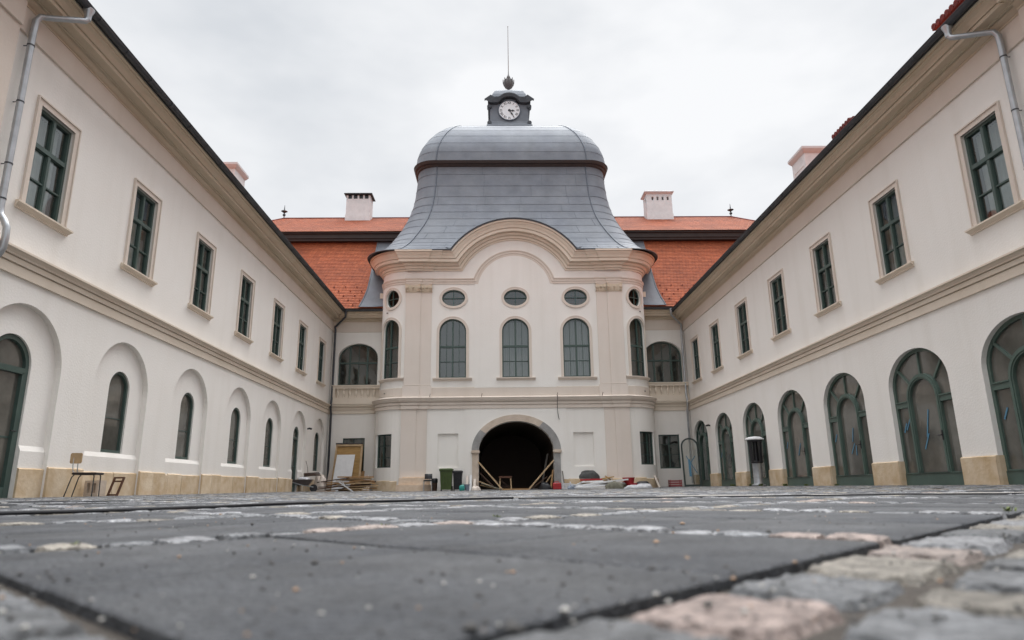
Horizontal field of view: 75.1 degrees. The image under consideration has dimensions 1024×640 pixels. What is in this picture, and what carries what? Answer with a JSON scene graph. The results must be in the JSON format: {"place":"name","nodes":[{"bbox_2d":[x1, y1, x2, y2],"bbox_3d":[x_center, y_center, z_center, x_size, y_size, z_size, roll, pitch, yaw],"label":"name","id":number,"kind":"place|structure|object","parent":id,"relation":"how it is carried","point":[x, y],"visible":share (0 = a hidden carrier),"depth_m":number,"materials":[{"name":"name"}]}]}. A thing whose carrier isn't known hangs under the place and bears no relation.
{"place":"outdoors","nodes":[
{"label":"outdoors","id":0,"kind":"place"},
{"bbox_2d":[83,480,106,496],"bbox_3d":[-7.889,3.186,12.594,0.320,0.290,0.180,-4,-14,13],"label":"concrete block","id":1,"kind":"object","parent":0,"point":[88,488],"depth_m":12.54,"materials":[{"name":"concrete"}]},
{"bbox_2d":[0,490,1023,639],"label":"slab paving","id":2,"kind":"structure","parent":0,"point":[338,593],"depth_m":1.14,"materials":[{"name":"stone"}]},
{"bbox_2d":[0,496,513,514],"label":"hose","id":3,"kind":"object","parent":2,"relation":"on","point":[37,512],"visible":0.98,"depth_m":4.56,"materials":[{"name":"black plastic"}]},
{"bbox_2d":[0,495,1023,639],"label":"grit","id":4,"kind":"object","parent":2,"relation":"on","point":[511,626],"visible":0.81,"depth_m":0.72,"materials":[{"name":"gravel"}]},
{"bbox_2d":[518,492,1023,498],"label":"cable","id":5,"kind":"object","parent":2,"relation":"on","point":[787,495],"visible":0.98,"depth_m":6.19,"materials":[{"name":"black plastic"}]},
{"bbox_2d":[1002,506,1016,510],"bbox_3d":[2.008,0.762,2.689,0.060,0.030,0.049,0,-14,-1],"label":"weed","id":6,"kind":"object","parent":2,"relation":"on","point":[1008,508],"visible":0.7,"depth_m":2.68,"materials":[{"name":"green plant"}]},
{"bbox_2d":[0,484,1023,639],"bbox_3d":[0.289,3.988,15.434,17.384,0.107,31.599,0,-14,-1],"label":"cobble paving","id":7,"kind":"structure","parent":0,"point":[989,594],"depth_m":0.92,"materials":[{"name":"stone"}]},
{"bbox_2d":[63,453,103,496],"bbox_3d":[-7.635,2.759,11.867,0.532,0.763,0.352,2,-14,-11],"label":"school chair","id":8,"kind":"object","parent":7,"relation":"on","point":[75,458],"visible":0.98,"depth_m":11.88,"materials":[{"name":"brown wood"}]},
{"bbox_2d":[106,477,125,495],"bbox_3d":[-7.854,3.302,13.201,0.288,0.369,0.142,-3,-14,8],"label":"wooden frame","id":9,"kind":"object","parent":7,"relation":"on","point":[112,484],"visible":0.93,"depth_m":13.19,"materials":[{"name":"wood"}]},
{"bbox_2d":[0,0,345,497],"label":"wing building","id":10,"kind":"structure","parent":7,"relation":"on","point":[169,300],"depth_m":14.34,"materials":[{"name":"white paint"}]},
{"bbox_2d":[0,333,28,497],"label":"arched door","id":11,"kind":"structure","parent":10,"relation":"in","point":[14,356],"depth_m":10.97,"materials":[{"name":"green paint"}]},
{"bbox_2d":[14,95,81,236],"bbox_3d":[-8.243,-2.703,11.746,0.405,2.100,1.440,0,-14,-2],"label":"window","id":12,"kind":"structure","parent":10,"relation":"in","point":[41,158],"depth_m":11.85,"materials":[{"name":"green paint"}]},
{"bbox_2d":[100,372,127,453],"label":"arched window","id":13,"kind":"structure","parent":10,"relation":"in","point":[118,386],"depth_m":14.06,"materials":[{"name":"grey glass"}]},
{"bbox_2d":[120,178,162,286],"bbox_3d":[-8.324,-1.933,14.809,0.405,2.100,1.440,0,-14,-2],"label":"window","id":14,"kind":"structure","parent":10,"relation":"in","point":[135,223],"depth_m":14.93,"materials":[{"name":"beige paint"}]},
{"bbox_2d":[175,393,192,459],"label":"arched window","id":15,"kind":"structure","parent":10,"relation":"in","point":[186,409],"depth_m":17.20,"materials":[{"name":"grey glass"}]},
{"bbox_2d":[187,232,216,320],"bbox_3d":[-8.403,-1.166,17.863,0.401,2.100,1.440,0,-14,-2],"label":"window","id":16,"kind":"structure","parent":10,"relation":"in","point":[198,269],"depth_m":18.03,"materials":[{"name":"beige paint"}]},
{"bbox_2d":[227,408,239,463],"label":"arched window","id":17,"kind":"structure","parent":10,"relation":"in","point":[234,426],"depth_m":20.43,"materials":[{"name":"grey glass"}]},
{"bbox_2d":[234,269,255,343],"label":"window","id":18,"kind":"structure","parent":10,"relation":"in","point":[242,288],"depth_m":21.08,"materials":[{"name":"beige paint"}]},
{"bbox_2d":[263,418,271,466],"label":"arched window","id":19,"kind":"structure","parent":10,"relation":"in","point":[268,434],"depth_m":23.49,"materials":[{"name":"black glass"}]},
{"bbox_2d":[269,298,284,361],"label":"window","id":20,"kind":"structure","parent":10,"relation":"in","point":[275,308],"depth_m":24.18,"materials":[{"name":"beige paint"}]},
{"bbox_2d":[291,427,297,491],"bbox_3d":[-8.685,5.522,26.356,0.090,2.580,0.780,0,-14,-2],"label":"arched door","id":21,"kind":"structure","parent":10,"relation":"in","point":[295,435],"depth_m":26.54,"materials":[{"name":"green paint"}]},
{"bbox_2d":[295,319,307,375],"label":"window","id":22,"kind":"structure","parent":10,"relation":"in","point":[301,332],"depth_m":27.25,"materials":[{"name":"green paint"}]},
{"bbox_2d":[313,433,317,470],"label":"arched window","id":23,"kind":"structure","parent":10,"relation":"in","point":[316,435],"depth_m":29.78,"materials":[{"name":"glass"}]},
{"bbox_2d":[316,337,326,386],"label":"window","id":24,"kind":"structure","parent":10,"relation":"in","point":[320,348],"depth_m":30.34,"materials":[{"name":"green paint"}]},
{"bbox_2d":[292,479,316,491],"bbox_3d":[-8.443,6.618,26.611,1.294,0.520,0.560,2,-14,-9],"label":"wheelbarrow","id":25,"kind":"object","parent":7,"relation":"on","point":[305,482],"visible":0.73,"depth_m":26.46,"materials":[{"name":"grey metal"}]},
{"bbox_2d":[314,474,325,490],"bbox_3d":[-8.009,6.786,27.746,0.473,0.708,0.446,-9,-16,31],"label":"cement bag","id":26,"kind":"object","parent":7,"relation":"on","point":[319,479],"visible":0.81,"depth_m":27.65,"materials":[{"name":"white paper"}]},
{"bbox_2d":[317,477,348,482],"bbox_3d":[-7.484,6.687,27.784,1.329,0.220,0.188,1,-14,-5],"label":"old plank","id":27,"kind":"object","parent":26,"relation":"on","point":[333,480],"visible":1,"depth_m":27.71,"materials":[{"name":"brown wood"}]},
{"bbox_2d":[326,470,332,489],"bbox_3d":[-8.278,7.319,30.291,0.280,1.008,0.291,-5,-15,15],"label":"board","id":28,"kind":"object","parent":7,"relation":"on","point":[330,475],"visible":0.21,"depth_m":30.36,"materials":[{"name":"beige paint"}]},
{"bbox_2d":[331,455,354,490],"bbox_3d":[-7.471,6.768,29.452,0.920,1.600,0.320,0,-14,-1],"label":"white board","id":29,"kind":"object","parent":7,"relation":"on","point":[344,464],"visible":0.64,"depth_m":29.55,"materials":[{"name":"paint"}]},
{"bbox_2d":[327,480,362,484],"bbox_3d":[-6.951,6.752,27.675,1.456,0.207,0.119,1,-14,-6],"label":"old plank","id":30,"kind":"object","parent":7,"relation":"on","point":[344,482],"visible":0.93,"depth_m":27.62,"materials":[{"name":"brown wood"}]},
{"bbox_2d":[330,443,362,490],"bbox_3d":[-7.430,6.612,29.966,1.300,2.150,0.540,0,-14,-1],"label":"leaning panel","id":31,"kind":"object","parent":7,"relation":"on","point":[356,449],"visible":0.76,"depth_m":30.22,"materials":[{"name":"brown wood"}]},
{"bbox_2d":[336,481,381,491],"bbox_3d":[-6.275,6.831,27.261,1.874,0.457,0.079,0,-14,-4],"label":"metal trestle","id":32,"kind":"object","parent":7,"relation":"on","point":[351,490],"visible":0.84,"depth_m":27.24,"materials":[{"name":"white paint"}]},
{"bbox_2d":[423,474,431,490],"bbox_3d":[-3.590,6.940,28.447,0.398,0.721,0.424,0,-14,-1],"label":"broken chair","id":33,"kind":"object","parent":7,"relation":"on","point":[428,476],"visible":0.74,"depth_m":28.57,"materials":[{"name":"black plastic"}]},
{"bbox_2d":[431,478,437,490],"bbox_3d":[-3.316,7.042,28.481,0.280,0.530,0.280,0,-14,-1],"label":"waste bin","id":34,"kind":"object","parent":7,"relation":"on","point":[434,483],"visible":0.94,"depth_m":28.38,"materials":[{"name":"brown plastic"}]},
{"bbox_2d":[439,468,453,490],"bbox_3d":[-2.795,6.806,28.390,0.594,0.930,0.779,0,-14,-1],"label":"wheelie bin","id":35,"kind":"object","parent":7,"relation":"on","point":[446,475],"visible":1,"depth_m":28.11,"materials":[{"name":"green plastic"}]},
{"bbox_2d":[452,470,462,490],"bbox_3d":[-2.316,6.869,28.479,0.445,0.840,0.588,0,-14,-1],"label":"wheelie bin","id":36,"kind":"object","parent":7,"relation":"on","point":[457,478],"visible":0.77,"depth_m":28.27,"materials":[{"name":"black plastic"}]},
{"bbox_2d":[459,484,464,490],"bbox_3d":[-2.111,7.052,28.091,0.220,0.291,0.160,0,-14,-1],"label":"jerrycan","id":37,"kind":"object","parent":7,"relation":"on","point":[461,487],"visible":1,"depth_m":28.01,"materials":[{"name":"teal plastic"}]},
{"bbox_2d":[464,484,469,490],"bbox_3d":[-1.902,7.090,28.189,0.250,0.260,0.246,0,-14,-1],"label":"bucket","id":38,"kind":"object","parent":7,"relation":"on","point":[467,486],"visible":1,"depth_m":28.11,"materials":[{"name":"grey plastic"}]},
{"bbox_2d":[469,475,471,490],"bbox_3d":[-1.797,7.056,28.883,0.092,0.660,0.254,-2,-14,4],"label":"board","id":39,"kind":"object","parent":7,"relation":"on","point":[470,483],"visible":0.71,"depth_m":28.88,"materials":[{"name":"white paint"}]},
{"bbox_2d":[471,486,480,490],"bbox_3d":[-1.542,7.138,28.265,0.417,0.193,0.411,-5,-15,18],"label":"sack","id":40,"kind":"object","parent":7,"relation":"on","point":[473,488],"visible":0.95,"depth_m":28.16,"materials":[{"name":"beige paint"}]},
{"bbox_2d":[499,476,511,489],"bbox_3d":[-0.294,7.280,29.722,0.580,0.604,0.366,0,-14,-1],"label":"sawhorse","id":41,"kind":"object","parent":7,"relation":"on","point":[510,477],"visible":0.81,"depth_m":29.63,"materials":[{"name":"wood"}]},
{"bbox_2d":[367,26,658,490],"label":"gate pavilion","id":42,"kind":"structure","parent":7,"relation":"on","point":[484,373],"depth_m":31.21,"materials":[{"name":"white paint"}]},
{"bbox_2d":[377,434,390,467],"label":"window","id":43,"kind":"structure","parent":42,"relation":"in","point":[379,436],"depth_m":29.89,"materials":[{"name":"black glass"}]},
{"bbox_2d":[378,317,403,383],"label":"arched window","id":44,"kind":"structure","parent":42,"relation":"in","point":[392,319],"depth_m":30.79,"materials":[{"name":"beige paint"}]},
{"bbox_2d":[432,316,471,380],"bbox_3d":[-2.724,1.306,30.574,1.780,3.020,0.260,0,-14,-1],"label":"arched window","id":45,"kind":"structure","parent":42,"relation":"in","point":[438,344],"depth_m":30.57,"materials":[{"name":"beige paint"}]},
{"bbox_2d":[478,461,502,488],"bbox_3d":[-0.952,6.759,28.953,1.124,1.224,0.055,-4,-14,13],"label":"brace","id":46,"kind":"object","parent":42,"relation":"attached to","point":[490,475],"visible":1,"depth_m":28.92,"materials":[{"name":"brown wood"}]},
{"bbox_2d":[496,316,535,380],"bbox_3d":[0.163,1.306,30.723,1.780,3.020,0.430,0,-14,-1],"label":"arched window","id":47,"kind":"structure","parent":42,"relation":"in","point":[515,339],"depth_m":30.80,"materials":[{"name":"grey glass"}]},
{"bbox_2d":[529,460,553,488],"bbox_3d":[1.283,6.733,29.006,1.189,1.244,0.055,3,-15,-15],"label":"brace","id":48,"kind":"object","parent":42,"relation":"attached to","point":[541,474],"visible":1,"depth_m":28.98,"materials":[{"name":"brown wood"}]},
{"bbox_2d":[558,315,596,379],"bbox_3d":[2.972,1.286,30.787,1.780,3.020,0.430,0,-14,-1],"label":"arched window","id":49,"kind":"structure","parent":42,"relation":"in","point":[576,349],"depth_m":30.84,"materials":[{"name":"grey glass"}]},
{"bbox_2d":[626,316,649,380],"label":"arched window","id":50,"kind":"structure","parent":42,"relation":"in","point":[630,376],"depth_m":31.05,"materials":[{"name":"beige paint"}]},
{"bbox_2d":[640,432,653,464],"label":"window","id":51,"kind":"structure","parent":42,"relation":"in","point":[650,433],"depth_m":30.14,"materials":[{"name":"green paint"}]},
{"bbox_2d":[272,191,754,490],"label":"building","id":52,"kind":"structure","parent":7,"relation":"on","point":[336,252],"depth_m":33.44,"materials":[{"name":"white paint"}]},
{"bbox_2d":[343,438,364,471],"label":"window","id":53,"kind":"structure","parent":52,"relation":"in","point":[343,438],"depth_m":31.12,"materials":[{"name":"green paint"}]},
{"bbox_2d":[338,344,377,384],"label":"loggia window","id":54,"kind":"structure","parent":52,"relation":"in","point":[367,363],"depth_m":32.16,"materials":[{"name":"black glass"}]},
{"bbox_2d":[646,342,682,381],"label":"loggia window","id":55,"kind":"structure","parent":52,"relation":"in","point":[653,360],"depth_m":32.51,"materials":[{"name":"green paint"}]},
{"bbox_2d":[658,435,680,468],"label":"window","id":56,"kind":"structure","parent":52,"relation":"in","point":[668,444],"depth_m":31.31,"materials":[{"name":"black glass"}]},
{"bbox_2d":[502,488,529,489],"bbox_3d":[0.171,7.330,28.843,1.228,0.060,0.120,0,-14,-1],"label":"threshold board","id":57,"kind":"object","parent":7,"relation":"on","point":[517,489],"visible":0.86,"depth_m":28.79,"materials":[{"name":"brown wood"}]},
{"bbox_2d":[541,453,547,482],"bbox_3d":[1.477,6.902,30.370,0.432,1.607,0.100,8,-16,-30],"label":"plank","id":58,"kind":"object","parent":7,"relation":"on","point":[545,467],"visible":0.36,"depth_m":30.44,"materials":[{"name":"wood"}]},
{"bbox_2d":[538,482,551,489],"bbox_3d":[1.440,7.254,29.141,0.622,0.320,0.387,0,-14,-1],"label":"sack","id":59,"kind":"object","parent":7,"relation":"on","point":[544,485],"visible":0.99,"depth_m":28.99,"materials":[{"name":"grey fabric"}]},
{"bbox_2d":[553,481,561,488],"bbox_3d":[1.917,7.045,28.381,0.360,0.343,0.246,0,-14,-1],"label":"canister","id":60,"kind":"object","parent":7,"relation":"on","point":[557,485],"visible":0.93,"depth_m":28.26,"materials":[{"name":"red plastic"}]},
{"bbox_2d":[561,483,569,488],"bbox_3d":[2.280,7.084,28.382,0.334,0.260,0.254,0,-14,-1],"label":"crate","id":61,"kind":"object","parent":7,"relation":"on","point":[564,485],"visible":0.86,"depth_m":28.27,"materials":[{"name":"white plastic"}]},
{"bbox_2d":[574,487,605,488],"bbox_3d":[3.338,7.144,28.334,1.569,0.082,0.268,0,-14,-1],"label":"board","id":62,"kind":"object","parent":7,"relation":"on","point":[589,487],"visible":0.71,"depth_m":28.21,"materials":[{"name":"white paint"}]},
{"bbox_2d":[576,485,604,486],"bbox_3d":[3.332,7.101,28.445,1.306,0.076,0.260,0,-14,-3],"label":"board","id":63,"kind":"object","parent":62,"relation":"on","point":[592,486],"visible":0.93,"depth_m":28.33,"materials":[{"name":"white paint"}]},
{"bbox_2d":[577,479,624,485],"bbox_3d":[3.809,6.978,28.551,2.049,0.278,0.260,-1,-14,2],"label":"board","id":64,"kind":"object","parent":63,"relation":"on","point":[603,482],"visible":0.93,"depth_m":28.43,"materials":[{"name":"white paint"}]},
{"bbox_2d":[581,480,602,482],"bbox_3d":[3.460,6.969,28.726,0.930,0.091,0.260,-1,-14,1],"label":"board","id":65,"kind":"object","parent":64,"relation":"on","point":[591,481],"visible":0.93,"depth_m":28.60,"materials":[{"name":"white paint"}]},
{"bbox_2d":[579,470,599,478],"bbox_3d":[3.346,6.706,28.904,0.897,0.359,0.443,0,-14,-1],"label":"sack","id":66,"kind":"object","parent":65,"relation":"on","point":[589,474],"visible":1,"depth_m":28.75,"materials":[{"name":"grey fabric"}]},
{"bbox_2d":[580,478,601,480],"bbox_3d":[3.406,6.867,28.646,0.952,0.090,0.050,0,-14,-1],"label":"red lath","id":67,"kind":"object","parent":65,"relation":"on","point":[590,479],"visible":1,"depth_m":28.62,"materials":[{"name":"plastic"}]},
{"bbox_2d":[605,481,623,488],"bbox_3d":[4.345,6.970,28.173,0.804,0.328,0.450,0,-14,-1],"label":"sack","id":68,"kind":"object","parent":7,"relation":"on","point":[615,485],"visible":1,"depth_m":28.05,"materials":[{"name":"beige fabric"}]},
{"bbox_2d":[624,485,647,488],"bbox_3d":[5.241,7.062,28.223,1.012,0.150,0.484,0,-14,-1],"label":"sack","id":69,"kind":"object","parent":7,"relation":"on","point":[636,486],"visible":0.94,"depth_m":28.04,"materials":[{"name":"white fabric"}]},
{"bbox_2d":[637,483,652,487],"bbox_3d":[5.671,7.100,28.497,0.697,0.200,0.487,0,-14,-1],"label":"sack","id":70,"kind":"object","parent":7,"relation":"on","point":[648,485],"visible":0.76,"depth_m":28.43,"materials":[{"name":"white plastic"}]},
{"bbox_2d":[668,480,681,486],"bbox_3d":[7.477,7.487,30.505,0.556,0.320,0.336,0,-14,-1],"label":"crate","id":71,"kind":"object","parent":7,"relation":"on","point":[676,482],"visible":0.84,"depth_m":30.36,"materials":[{"name":"red plastic"}]},
{"bbox_2d":[681,438,701,486],"bbox_3d":[8.040,6.378,29.896,0.780,2.160,0.352,-2,-14,4],"label":"arched frame","id":72,"kind":"object","parent":7,"relation":"on","point":[690,472],"visible":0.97,"depth_m":29.82,"materials":[{"name":"green paint"}]},
{"bbox_2d":[745,436,765,485],"bbox_3d":[8.335,4.810,22.688,0.620,1.665,0.620,0,-14,-1],"label":"patio heater","id":73,"kind":"object","parent":7,"relation":"on","point":[755,444],"visible":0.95,"depth_m":22.59,"materials":[{"name":"metal"}]},
{"bbox_2d":[673,492,1016,495],"bbox_3d":[5.053,1.572,6.074,7.324,0.018,0.081,-4,-14,11],"label":"cable","id":74,"kind":"object","parent":7,"relation":"on","point":[822,494],"visible":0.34,"depth_m":6.60,"materials":[{"name":"grey plastic"}]},
{"bbox_2d":[671,0,1023,485],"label":"wing building","id":75,"kind":"structure","parent":7,"relation":"on","point":[852,299],"depth_m":15.29,"materials":[{"name":"white paint"}]},
{"bbox_2d":[690,334,701,383],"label":"window","id":76,"kind":"structure","parent":75,"relation":"in","point":[696,348],"depth_m":30.86,"materials":[{"name":"green paint"}]},
{"bbox_2d":[696,421,710,485],"bbox_3d":[8.744,5.986,29.867,0.417,2.950,2.120,0,-14,-1],"label":"arched door","id":77,"kind":"structure","parent":75,"relation":"in","point":[702,442],"depth_m":30.28,"materials":[{"name":"green paint"}]},
{"bbox_2d":[709,319,723,373],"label":"window","id":78,"kind":"structure","parent":75,"relation":"in","point":[716,340],"depth_m":27.96,"materials":[{"name":"green paint"}]},
{"bbox_2d":[718,413,735,485],"bbox_3d":[8.675,5.217,26.800,0.179,2.950,2.120,0,-14,-1],"label":"arched door","id":79,"kind":"structure","parent":75,"relation":"in","point":[725,435],"depth_m":27.01,"materials":[{"name":"green paint"}]},
{"bbox_2d":[734,297,752,359],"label":"window","id":80,"kind":"structure","parent":75,"relation":"in","point":[749,349],"depth_m":24.82,"materials":[{"name":"green paint"}]},
{"bbox_2d":[746,403,769,485],"bbox_3d":[8.726,4.410,23.590,0.179,2.950,2.120,0,-14,-1],"label":"arched door","id":81,"kind":"structure","parent":75,"relation":"in","point":[755,422],"depth_m":23.64,"materials":[{"name":"green paint"}]},
{"bbox_2d":[767,269,790,341],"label":"window","id":82,"kind":"structure","parent":75,"relation":"in","point":[786,328],"depth_m":21.68,"materials":[{"name":"green paint"}]},
{"bbox_2d":[781,390,813,485],"bbox_3d":[8.776,3.629,20.477,0.179,2.950,2.120,0,-14,-1],"label":"arched door","id":83,"kind":"structure","parent":75,"relation":"in","point":[794,421],"depth_m":20.61,"materials":[{"name":"green paint"}]},
{"bbox_2d":[809,232,841,317],"bbox_3d":[8.771,-1.239,18.462,0.401,2.100,1.440,0,-14,-1],"label":"window","id":84,"kind":"structure","parent":75,"relation":"in","point":[826,268],"depth_m":18.61,"materials":[{"name":"green paint"}]},
{"bbox_2d":[827,373,873,485],"bbox_3d":[8.825,2.851,17.384,0.179,2.950,2.120,0,-14,-1],"label":"arched door","id":85,"kind":"structure","parent":75,"relation":"in","point":[852,454],"depth_m":17.47,"materials":[{"name":"green paint"}]},
{"bbox_2d":[868,179,913,284],"bbox_3d":[8.822,-2.016,15.369,0.405,2.100,1.440,0,-14,-1],"label":"window","id":86,"kind":"structure","parent":75,"relation":"in","point":[896,226],"depth_m":15.49,"materials":[{"name":"green paint"}]},
{"bbox_2d":[893,348,964,484],"bbox_3d":[8.875,2.067,14.261,0.179,2.950,2.120,0,-14,-1],"label":"arched door","id":87,"kind":"structure","parent":75,"relation":"in","point":[929,437],"depth_m":14.29,"materials":[{"name":"green paint"}]},
{"bbox_2d":[953,100,1023,235],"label":"window","id":88,"kind":"structure","parent":75,"relation":"in","point":[996,162],"depth_m":12.40,"materials":[{"name":"green paint"}]},
{"bbox_2d":[986,313,1023,484],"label":"arched door","id":89,"kind":"structure","parent":75,"relation":"in","point":[1005,353],"depth_m":11.94,"materials":[{"name":"green paint"}]},
{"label":"old plank","id":90,"kind":"object","parent":7,"relation":"on","visible":0},
{"bbox_2d":[341,487,369,489],"bbox_3d":[-6.614,7.072,27.887,1.263,0.097,0.060,1,-14,-6],"label":"batten","id":91,"kind":"object","parent":90,"relation":"on","point":[356,488],"visible":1,"depth_m":27.87,"materials":[{"name":"brown wood"}]},
{"bbox_3d":[5.143,7.109,28.591,0.509,0.200,0.509,0,-14,-1],"label":"tub","id":92,"kind":"object","parent":7,"relation":"on","visible":0},
{"bbox_2d":[623,477,634,483],"bbox_3d":[5.045,6.943,28.786,0.551,0.260,0.551,0,-14,-1],"label":"tub","id":93,"kind":"object","parent":92,"relation":"on","point":[630,480],"visible":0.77,"depth_m":28.58,"materials":[{"name":"red plastic"}]},
{"bbox_2d":[88,0,953,219],"label":"sky","id":94,"kind":"structure","parent":0,"point":[709,103],"materials":[{"name":"white"}]},
{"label":"batten","id":95,"kind":"object","parent":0,"visible":0},
{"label":"batten","id":96,"kind":"object","parent":95,"relation":"on","visible":0},
{"bbox_2d":[337,476,373,477],"bbox_3d":[-6.578,6.605,28.006,1.502,0.064,0.060,1,-14,-5],"label":"batten","id":97,"kind":"object","parent":96,"relation":"on","point":[355,476],"visible":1,"depth_m":27.98,"materials":[{"name":"brown wood"}]},
{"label":"batten","id":98,"kind":"object","parent":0,"visible":0},
{"bbox_2d":[336,482,371,484],"bbox_3d":[-6.627,6.862,27.940,1.441,0.084,0.060,1,-14,-5],"label":"batten","id":99,"kind":"object","parent":98,"relation":"on","point":[356,483],"visible":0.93,"depth_m":27.92,"materials":[{"name":"brown wood"}]},
{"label":"batten","id":100,"kind":"object","parent":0,"visible":0},
{"bbox_2d":[343,485,377,487],"bbox_3d":[-6.380,6.998,28.014,1.459,0.091,0.060,1,-14,-5],"label":"batten","id":101,"kind":"object","parent":100,"relation":"on","point":[361,486],"visible":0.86,"depth_m":28.00,"materials":[{"name":"brown wood"}]}
]}

